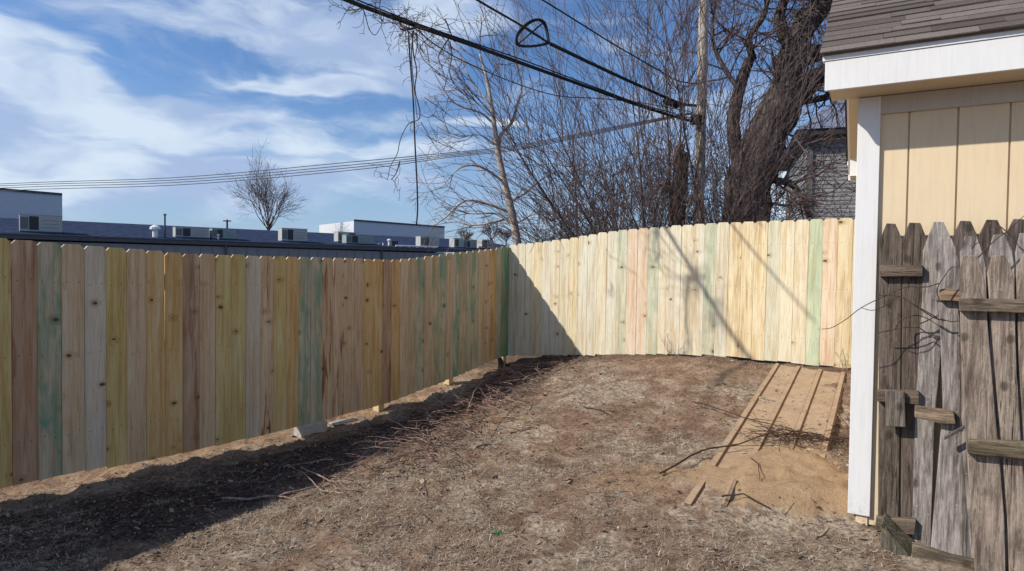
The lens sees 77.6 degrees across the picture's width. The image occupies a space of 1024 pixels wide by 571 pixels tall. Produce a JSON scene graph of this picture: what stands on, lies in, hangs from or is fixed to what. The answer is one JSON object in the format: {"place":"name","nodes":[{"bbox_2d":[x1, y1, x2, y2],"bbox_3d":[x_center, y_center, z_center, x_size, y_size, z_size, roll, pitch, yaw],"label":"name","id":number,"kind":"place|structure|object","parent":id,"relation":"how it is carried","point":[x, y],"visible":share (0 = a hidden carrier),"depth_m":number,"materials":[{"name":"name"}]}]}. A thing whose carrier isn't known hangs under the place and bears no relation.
{"place":"outdoors","nodes":[
{"label":"outdoors","id":0,"kind":"place"},
{"bbox_2d":[390,241,397,245],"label":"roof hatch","id":1,"kind":"object","parent":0,"point":[393,243],"visible":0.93,"depth_m":86.49,"materials":[{"name":"grey metal"}]},
{"bbox_2d":[0,0,830,253],"label":"sky","id":2,"kind":"structure","parent":0,"point":[114,90],"materials":[{"name":"blue"}]},
{"bbox_2d":[0,343,974,570],"bbox_3d":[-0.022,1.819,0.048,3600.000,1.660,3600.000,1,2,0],"label":"ground","id":3,"kind":"structure","parent":0,"point":[786,474],"depth_m":4.08,"materials":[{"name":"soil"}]},
{"bbox_2d":[0,188,62,241],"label":"white building","id":4,"kind":"structure","parent":3,"relation":"on","point":[14,203],"depth_m":84.32,"materials":[{"name":"metal"}]},
{"bbox_2d":[223,219,230,246],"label":"distant pole","id":5,"kind":"object","parent":3,"relation":"on","point":[226,220],"visible":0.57,"depth_m":89.72,"materials":[{"name":"metal"}]},
{"bbox_2d":[0,218,505,260],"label":"warehouse","id":6,"kind":"structure","parent":3,"relation":"on","point":[245,243],"depth_m":74.38,"materials":[{"name":"grey metal"}]},
{"bbox_2d":[19,214,61,232],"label":"rooftop unit","id":7,"kind":"object","parent":6,"relation":"on","point":[34,223],"visible":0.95,"depth_m":61.97,"materials":[{"name":"metal"}]},
{"bbox_2d":[150,225,160,236],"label":"roof vent","id":8,"kind":"object","parent":6,"relation":"on","point":[154,228],"visible":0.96,"depth_m":68.02,"materials":[{"name":"white plastic"}]},
{"bbox_2d":[163,214,166,236],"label":"vent pipe","id":9,"kind":"object","parent":6,"relation":"on","point":[164,225],"visible":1,"depth_m":68.76,"materials":[{"name":"metal"}]},
{"bbox_2d":[173,227,209,238],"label":"rooftop unit","id":10,"kind":"object","parent":6,"relation":"on","point":[190,232],"visible":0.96,"depth_m":70.49,"materials":[{"name":"metal"}]},
{"bbox_2d":[209,228,235,239],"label":"rooftop unit","id":11,"kind":"object","parent":6,"relation":"on","point":[228,234],"visible":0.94,"depth_m":72.67,"materials":[{"name":"grey metal"}]},
{"bbox_2d":[278,228,306,241],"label":"rooftop unit","id":12,"kind":"object","parent":6,"relation":"on","point":[291,235],"visible":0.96,"depth_m":77.69,"materials":[{"name":"metal"}]},
{"bbox_2d":[334,231,359,241],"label":"rooftop unit","id":13,"kind":"object","parent":6,"relation":"on","point":[338,236],"visible":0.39,"depth_m":83.52,"materials":[{"name":"metal"}]},
{"bbox_2d":[342,234,372,244],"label":"rooftop unit","id":14,"kind":"object","parent":6,"relation":"on","point":[358,239],"visible":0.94,"depth_m":83.08,"materials":[{"name":"grey metal"}]},
{"bbox_2d":[395,245,437,247],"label":"roof pipe","id":15,"kind":"object","parent":6,"relation":"on","point":[417,246],"visible":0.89,"depth_m":87.19,"materials":[{"name":"white plastic"}]},
{"bbox_2d":[415,236,438,246],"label":"rooftop unit","id":16,"kind":"object","parent":6,"relation":"on","point":[420,242],"visible":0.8,"depth_m":89.86,"materials":[{"name":"metal"}]},
{"bbox_2d":[449,238,463,247],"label":"rooftop unit","id":17,"kind":"object","parent":6,"relation":"on","point":[457,243],"visible":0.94,"depth_m":93.20,"materials":[{"name":"metal"}]},
{"bbox_2d":[463,240,476,248],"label":"rooftop unit","id":18,"kind":"object","parent":6,"relation":"on","point":[470,244],"visible":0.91,"depth_m":94.48,"materials":[{"name":"grey metal"}]},
{"bbox_2d":[477,239,492,248],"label":"rooftop unit","id":19,"kind":"object","parent":6,"relation":"on","point":[480,244],"visible":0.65,"depth_m":96.35,"materials":[{"name":"metal"}]},
{"bbox_2d":[0,238,508,487],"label":"privacy fence","id":20,"kind":"object","parent":3,"relation":"on","point":[111,357],"visible":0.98,"depth_m":5.23,"materials":[{"name":"brown wood"}]},
{"bbox_2d":[212,141,307,229],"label":"bare tree","id":21,"kind":"object","parent":3,"relation":"on","point":[264,198],"visible":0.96,"depth_m":117.36,"materials":[{"name":"brown plant"}]},
{"bbox_2d":[222,485,329,506],"bbox_3d":[-1.542,1.353,4.112,0.632,0.054,0.381,1,2,0],"label":"stick","id":22,"kind":"object","parent":3,"relation":"on","point":[246,499],"visible":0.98,"depth_m":4.09,"materials":[{"name":"brown wood"}]},
{"bbox_2d":[294,420,326,437],"bbox_3d":[-1.947,1.391,6.168,0.110,0.120,0.320,2,2,32],"label":"concrete block","id":23,"kind":"object","parent":3,"relation":"on","point":[301,431],"depth_m":6.10,"materials":[{"name":"grey concrete"}]},
{"bbox_2d":[292,468,345,493],"bbox_3d":[-1.271,1.312,4.293,0.163,0.028,0.693,-1,2,-40],"label":"stick","id":24,"kind":"object","parent":3,"relation":"on","point":[323,485],"visible":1,"depth_m":4.16,"materials":[{"name":"wood"}]},
{"bbox_2d":[329,418,358,424],"bbox_3d":[-1.706,1.380,6.465,0.099,0.016,0.296,2,2,40],"label":"paving slab","id":25,"kind":"object","parent":3,"relation":"on","point":[339,422],"depth_m":6.43,"materials":[{"name":"concrete"}]},
{"bbox_2d":[300,466,389,484],"bbox_3d":[-1.200,1.305,4.370,0.659,0.071,0.262,1,2,8],"label":"stick","id":26,"kind":"object","parent":3,"relation":"on","point":[337,481],"visible":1,"depth_m":4.33,"materials":[{"name":"brown wood"}]},
{"bbox_2d":[352,463,396,476],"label":"stick","id":27,"kind":"object","parent":3,"relation":"on","point":[373,466],"visible":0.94,"depth_m":4.57,"materials":[{"name":"brown wood"}]},
{"bbox_2d":[319,219,444,252],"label":"white building","id":28,"kind":"structure","parent":3,"relation":"on","point":[369,227],"depth_m":123.36,"materials":[{"name":"metal"}]},
{"bbox_2d":[401,432,440,455],"bbox_3d":[-0.762,1.272,5.100,0.354,0.062,0.702,1,2,0],"label":"stick","id":29,"kind":"object","parent":3,"relation":"on","point":[417,438],"visible":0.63,"depth_m":5.27,"materials":[{"name":"brown wood"}]},
{"bbox_2d":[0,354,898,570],"bbox_3d":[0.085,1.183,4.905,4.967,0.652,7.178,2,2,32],"label":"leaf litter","id":30,"kind":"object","parent":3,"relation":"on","point":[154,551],"visible":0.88,"depth_m":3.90,"materials":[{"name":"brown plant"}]},
{"bbox_2d":[61,353,849,570],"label":"twig litter","id":31,"kind":"object","parent":3,"relation":"on","point":[834,439],"visible":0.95,"depth_m":5.17,"materials":[{"name":"brown wood"}]},
{"bbox_2d":[456,225,473,239],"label":"bare tree","id":32,"kind":"object","parent":3,"relation":"on","point":[468,234],"visible":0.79,"depth_m":179.05,"materials":[{"name":"brown plant"}]},
{"bbox_2d":[85,359,848,568],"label":"pebbles","id":33,"kind":"object","parent":3,"relation":"on","point":[521,531],"visible":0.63,"depth_m":4.57,"materials":[{"name":"stone"}]},
{"bbox_2d":[368,0,594,252],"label":"bare tree","id":34,"kind":"object","parent":3,"relation":"on","point":[497,152],"visible":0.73,"depth_m":11.12,"materials":[{"name":"brown plant"}]},
{"bbox_2d":[480,218,504,239],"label":"bare tree","id":35,"kind":"object","parent":3,"relation":"on","point":[488,231],"visible":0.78,"depth_m":169.69,"materials":[{"name":"brown plant"}]},
{"bbox_2d":[485,396,500,439],"bbox_3d":[-0.170,1.141,5.560,0.034,0.196,0.849,1,2,7],"label":"stick","id":36,"kind":"object","parent":3,"relation":"on","point":[490,420],"visible":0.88,"depth_m":5.46,"materials":[{"name":"brown wood"}]},
{"bbox_2d":[492,530,501,535],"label":"leaf","id":37,"kind":"object","parent":3,"relation":"on","point":[498,533],"visible":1,"depth_m":3.48,"materials":[{"name":"green plant"}]},
{"bbox_2d":[497,357,509,368],"bbox_3d":[-0.122,1.103,8.941,0.185,0.193,0.100,1,2,0],"label":"tree stump","id":38,"kind":"object","parent":3,"relation":"on","point":[500,360],"visible":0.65,"depth_m":8.91,"materials":[{"name":"brown wood"}]},
{"bbox_2d":[497,227,511,241],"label":"bare tree","id":39,"kind":"object","parent":3,"relation":"on","point":[507,238],"visible":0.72,"depth_m":174.46,"materials":[{"name":"brown plant"}]},
{"bbox_2d":[486,230,555,248],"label":"bare shrub","id":40,"kind":"object","parent":3,"relation":"on","point":[506,243],"visible":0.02,"depth_m":13.91,"materials":[{"name":"brown plant"}]},
{"bbox_2d":[509,420,545,432],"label":"stick","id":41,"kind":"object","parent":3,"relation":"on","point":[525,428],"visible":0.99,"depth_m":5.35,"materials":[{"name":"brown wood"}]},
{"bbox_2d":[525,198,619,241],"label":"bare shrub","id":42,"kind":"object","parent":3,"relation":"on","point":[568,223],"visible":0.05,"depth_m":11.64,"materials":[{"name":"brown plant"}]},
{"bbox_2d":[475,116,671,250],"bbox_3d":[1.677,-0.485,13.154,5.663,5.803,5.121,1,2,0],"label":"bare shrub","id":43,"kind":"object","parent":3,"relation":"on","point":[585,197],"visible":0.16,"depth_m":12.69,"materials":[{"name":"brown plant"}]},
{"bbox_2d":[583,406,623,415],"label":"stick","id":44,"kind":"object","parent":3,"relation":"on","point":[600,409],"visible":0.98,"depth_m":5.64,"materials":[{"name":"brown wood"}]},
{"bbox_2d":[475,30,755,241],"bbox_3d":[1.106,-1.742,11.409,5.246,5.532,4.764,2,2,32],"label":"bare shrub","id":45,"kind":"object","parent":3,"relation":"on","point":[607,168],"visible":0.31,"depth_m":11.49,"materials":[{"name":"brown plant"}]},
{"bbox_2d":[621,120,634,227],"bbox_3d":[2.021,-1.712,11.358,0.325,2.470,0.039,1,2,0],"label":"sapling","id":46,"kind":"object","parent":3,"relation":"on","point":[631,182],"visible":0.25,"depth_m":11.35,"materials":[{"name":"brown plant"}]},
{"bbox_2d":[417,0,843,251],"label":"sucker shrub","id":47,"kind":"object","parent":3,"relation":"on","point":[732,214],"visible":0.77,"depth_m":9.57,"materials":[{"name":"brown plant"}]},
{"bbox_2d":[514,108,762,238],"bbox_3d":[2.352,-1.203,12.478,4.941,5.021,4.094,1,2,19],"label":"bare shrub","id":48,"kind":"object","parent":3,"relation":"on","point":[667,179],"visible":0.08,"depth_m":11.85,"materials":[{"name":"brown plant"}]},
{"bbox_2d":[661,333,675,355],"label":"weed stems","id":49,"kind":"object","parent":3,"relation":"on","point":[669,346],"visible":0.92,"depth_m":7.68,"materials":[{"name":"beige plant"}]},
{"bbox_2d":[603,118,757,226],"bbox_3d":[2.889,-1.322,10.993,1.868,3.140,2.571,2,2,43],"label":"bare shrub","id":50,"kind":"object","parent":3,"relation":"on","point":[677,159],"visible":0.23,"depth_m":10.84,"materials":[{"name":"brown plant"}]},
{"bbox_2d":[508,218,854,367],"bbox_3d":[2.202,0.191,7.726,5.405,1.907,0.150,2,2,35],"label":"privacy fence","id":51,"kind":"object","parent":3,"relation":"on","point":[740,290],"visible":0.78,"depth_m":7.65,"materials":[{"name":"brown wood"}]},
{"bbox_2d":[690,0,708,224],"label":"utility pole","id":52,"kind":"object","parent":3,"relation":"on","point":[701,34],"visible":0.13,"depth_m":10.18,"materials":[{"name":"brown wood"}]},
{"bbox_2d":[6,117,670,187],"bbox_3d":[-17.084,-3.667,23.365,47.750,0.630,3.425,2,2,29],"label":"distant wire","id":53,"kind":"object","parent":52,"relation":"attached to","point":[310,171],"visible":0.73,"depth_m":19.27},
{"bbox_2d":[0,113,689,185],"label":"distant wire","id":54,"kind":"object","parent":52,"relation":"attached to","point":[310,168],"visible":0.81,"depth_m":19.22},
{"bbox_2d":[0,114,690,190],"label":"distant wire","id":55,"kind":"object","parent":52,"relation":"attached to","point":[313,173],"visible":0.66,"depth_m":19.14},
{"bbox_2d":[3,112,690,183],"bbox_3d":[-17.081,-3.780,23.361,47.746,0.826,3.425,2,2,29],"label":"distant wire","id":56,"kind":"object","parent":52,"relation":"attached to","point":[305,166],"visible":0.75,"depth_m":19.28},
{"bbox_2d":[342,0,693,122],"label":"overhead cable","id":57,"kind":"object","parent":52,"relation":"attached to","point":[398,19],"visible":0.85,"depth_m":7.58,"materials":[{"name":"black rubber"}]},
{"bbox_2d":[328,0,425,53],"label":"dead vine","id":58,"kind":"object","parent":57,"relation":"hanging from","point":[356,10],"visible":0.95,"depth_m":6.45,"materials":[{"name":"brown plant"}]},
{"bbox_2d":[366,23,443,200],"bbox_3d":[-1.108,-1.853,6.897,0.864,1.914,0.486,1,2,7],"label":"dead vine","id":59,"kind":"object","parent":57,"relation":"hanging from","point":[412,49],"visible":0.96,"depth_m":6.83,"materials":[{"name":"brown plant"}]},
{"bbox_2d":[378,2,447,53],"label":"dead vine","id":60,"kind":"object","parent":57,"relation":"hanging from","point":[404,28],"visible":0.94,"depth_m":6.71,"materials":[{"name":"brown plant"}]},
{"bbox_2d":[408,33,417,224],"bbox_3d":[-1.062,-1.685,6.839,0.130,2.063,0.017,1,2,0],"label":"hanging wire","id":61,"kind":"object","parent":60,"relation":"hanging from","point":[414,127],"visible":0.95,"depth_m":6.83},
{"bbox_2d":[413,45,468,154],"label":"dead vine","id":62,"kind":"object","parent":57,"relation":"hanging from","point":[432,102],"visible":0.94,"depth_m":7.62,"materials":[{"name":"brown plant"}]},
{"bbox_2d":[420,0,479,115],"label":"dead vine","id":63,"kind":"object","parent":57,"relation":"hanging from","point":[450,48],"visible":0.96,"depth_m":7.20,"materials":[{"name":"brown plant"}]},
{"bbox_2d":[357,0,692,118],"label":"lashed wire","id":64,"kind":"object","parent":57,"relation":"attached to","point":[511,56],"visible":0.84,"depth_m":7.69,"materials":[{"name":"black metal"}]},
{"bbox_2d":[415,29,693,112],"bbox_3d":[0.875,-2.594,8.426,5.068,0.344,0.099,-1,2,-40],"label":"overhead cable","id":65,"kind":"object","parent":57,"relation":"hanging from","point":[528,87],"visible":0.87,"depth_m":7.76,"materials":[{"name":"rubber"}]},
{"bbox_2d":[542,0,700,83],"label":"overhead cable","id":66,"kind":"object","parent":52,"relation":"attached to","point":[606,39],"visible":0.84,"depth_m":8.05,"materials":[{"name":"black rubber"}]},
{"bbox_2d":[550,42,696,106],"bbox_3d":[1.691,-2.794,8.704,0.068,0.130,3.769,2,2,41],"label":"overhead cable","id":67,"kind":"object","parent":52,"relation":"attached to","point":[568,52],"visible":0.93,"depth_m":8.19,"materials":[{"name":"black rubber"}]},
{"bbox_2d":[476,0,551,44],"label":"overhead cable","id":68,"kind":"object","parent":67,"relation":"attached to","point":[509,18],"visible":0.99,"depth_m":6.73,"materials":[{"name":"black rubber"}]},
{"bbox_2d":[515,18,549,47],"bbox_3d":[0.234,-2.833,7.159,0.463,0.366,0.102,0,2,-27],"label":"cable loop","id":69,"kind":"object","parent":68,"relation":"hanging from","point":[529,22],"visible":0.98,"depth_m":7.16,"materials":[{"name":"black rubber"}]},
{"bbox_2d":[663,99,679,107],"bbox_3d":[2.470,-2.819,9.864,0.363,0.130,0.100,0,2,-33],"label":"splice case","id":70,"kind":"object","parent":67,"relation":"attached to","point":[674,104],"visible":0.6,"depth_m":9.84,"materials":[{"name":"black plastic"}]},
{"bbox_2d":[721,478,736,505],"bbox_3d":[1.300,1.232,3.811,0.030,0.086,0.281,2,2,31],"label":"scrap","id":71,"kind":"object","parent":3,"relation":"on","point":[730,488],"visible":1,"depth_m":3.81,"materials":[{"name":"beige wood"}]},
{"bbox_2d":[606,0,855,222],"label":"old tree","id":72,"kind":"object","parent":3,"relation":"on","point":[820,10],"visible":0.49,"depth_m":13.81,"materials":[{"name":"brown plant"}]},
{"bbox_2d":[652,179,837,255],"bbox_3d":[4.123,-0.403,12.085,4.209,2.899,4.532,2,2,44],"label":"bare shrub","id":73,"kind":"object","parent":3,"relation":"on","point":[773,205],"visible":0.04,"depth_m":10.77,"materials":[{"name":"brown plant"}]},
{"bbox_2d":[721,493,770,508],"bbox_3d":[1.350,1.233,3.678,0.271,0.060,0.031,1,2,25],"label":"stick","id":74,"kind":"object","parent":3,"relation":"on","point":[745,495],"visible":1,"depth_m":3.69,"materials":[{"name":"wood"}]},
{"bbox_2d":[647,117,855,250],"bbox_3d":[4.188,-1.025,12.012,3.860,4.149,6.165,0,2,-31],"label":"bare shrub","id":75,"kind":"object","parent":3,"relation":"on","point":[785,204],"visible":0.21,"depth_m":10.81,"materials":[{"name":"brown plant"}]},
{"bbox_2d":[684,363,845,506],"bbox_3d":[2.215,1.078,5.143,0.695,0.420,3.574,2,2,30],"label":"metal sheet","id":76,"kind":"object","parent":3,"relation":"on","point":[798,414],"visible":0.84,"depth_m":5.32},
{"bbox_2d":[659,429,820,473],"bbox_3d":[1.617,1.150,4.463,1.336,0.217,0.218,0,2,-11],"label":"stick","id":77,"kind":"object","parent":76,"relation":"on","point":[681,461],"visible":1,"depth_m":4.53,"materials":[{"name":"brown wood"}]},
{"bbox_2d":[693,401,809,436],"bbox_3d":[1.945,1.062,5.170,0.180,0.057,1.125,0,2,-29],"label":"stick","id":78,"kind":"object","parent":76,"relation":"on","point":[747,418],"visible":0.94,"depth_m":5.13,"materials":[{"name":"brown wood"}]},
{"bbox_2d":[735,177,831,252],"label":"bare shrub","id":79,"kind":"object","parent":3,"relation":"on","point":[814,203],"visible":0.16,"depth_m":12.80,"materials":[{"name":"brown plant"}]},
{"bbox_2d":[788,175,854,318],"bbox_3d":[6.331,-0.610,12.740,2.403,3.330,2.562,0,2,-25],"label":"bare shrub","id":80,"kind":"object","parent":3,"relation":"on","point":[807,207],"visible":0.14,"depth_m":12.82,"materials":[{"name":"brown plant"}]},
{"bbox_2d":[836,349,848,369],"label":"weed stems","id":81,"kind":"object","parent":3,"relation":"on","point":[845,364],"visible":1,"depth_m":6.62,"materials":[{"name":"beige plant"}]},
{"bbox_2d":[880,512,914,556],"bbox_3d":[1.964,1.375,3.257,0.188,0.405,0.225,2,2,29],"label":"wooden board","id":82,"kind":"object","parent":3,"relation":"on","point":[895,538],"visible":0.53,"depth_m":3.19,"materials":[{"name":"grey wood"}]},
{"bbox_2d":[820,0,1023,541],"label":"shed","id":83,"kind":"structure","parent":3,"relation":"on","point":[930,93],"depth_m":3.24,"materials":[{"name":"beige paint"}]},
{"bbox_2d":[875,219,1023,545],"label":"picket fence","id":84,"kind":"object","parent":3,"relation":"on","point":[915,265],"visible":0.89,"depth_m":3.24,"materials":[{"name":"grey wood"}]},
{"bbox_2d":[912,233,1023,570],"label":"picket gate","id":85,"kind":"structure","parent":3,"relation":"on","point":[951,540],"depth_m":3.05,"materials":[{"name":"grey wood"}]},
{"bbox_2d":[826,283,944,328],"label":"bare vine","id":86,"kind":"object","parent":85,"relation":"attached to","point":[927,313],"visible":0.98,"depth_m":3.10,"materials":[{"name":"brown plant"}]},
{"bbox_2d":[878,314,939,336],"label":"bare vine","id":87,"kind":"object","parent":85,"relation":"attached to","point":[913,327],"visible":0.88,"depth_m":3.16,"materials":[{"name":"brown plant"}]},
{"bbox_2d":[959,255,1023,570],"bbox_3d":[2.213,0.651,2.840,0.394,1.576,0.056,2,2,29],"label":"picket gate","id":88,"kind":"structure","parent":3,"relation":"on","point":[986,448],"depth_m":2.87,"materials":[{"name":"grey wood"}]},
{"bbox_2d":[936,216,1023,321],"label":"bare vine","id":89,"kind":"object","parent":88,"relation":"attached to","point":[978,257],"visible":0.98,"depth_m":2.91,"materials":[{"name":"brown plant"}]},
{"bbox_2d":[778,100,855,317],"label":"grey house","id":90,"kind":"structure","parent":0,"point":[841,181],"depth_m":20.69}
]}

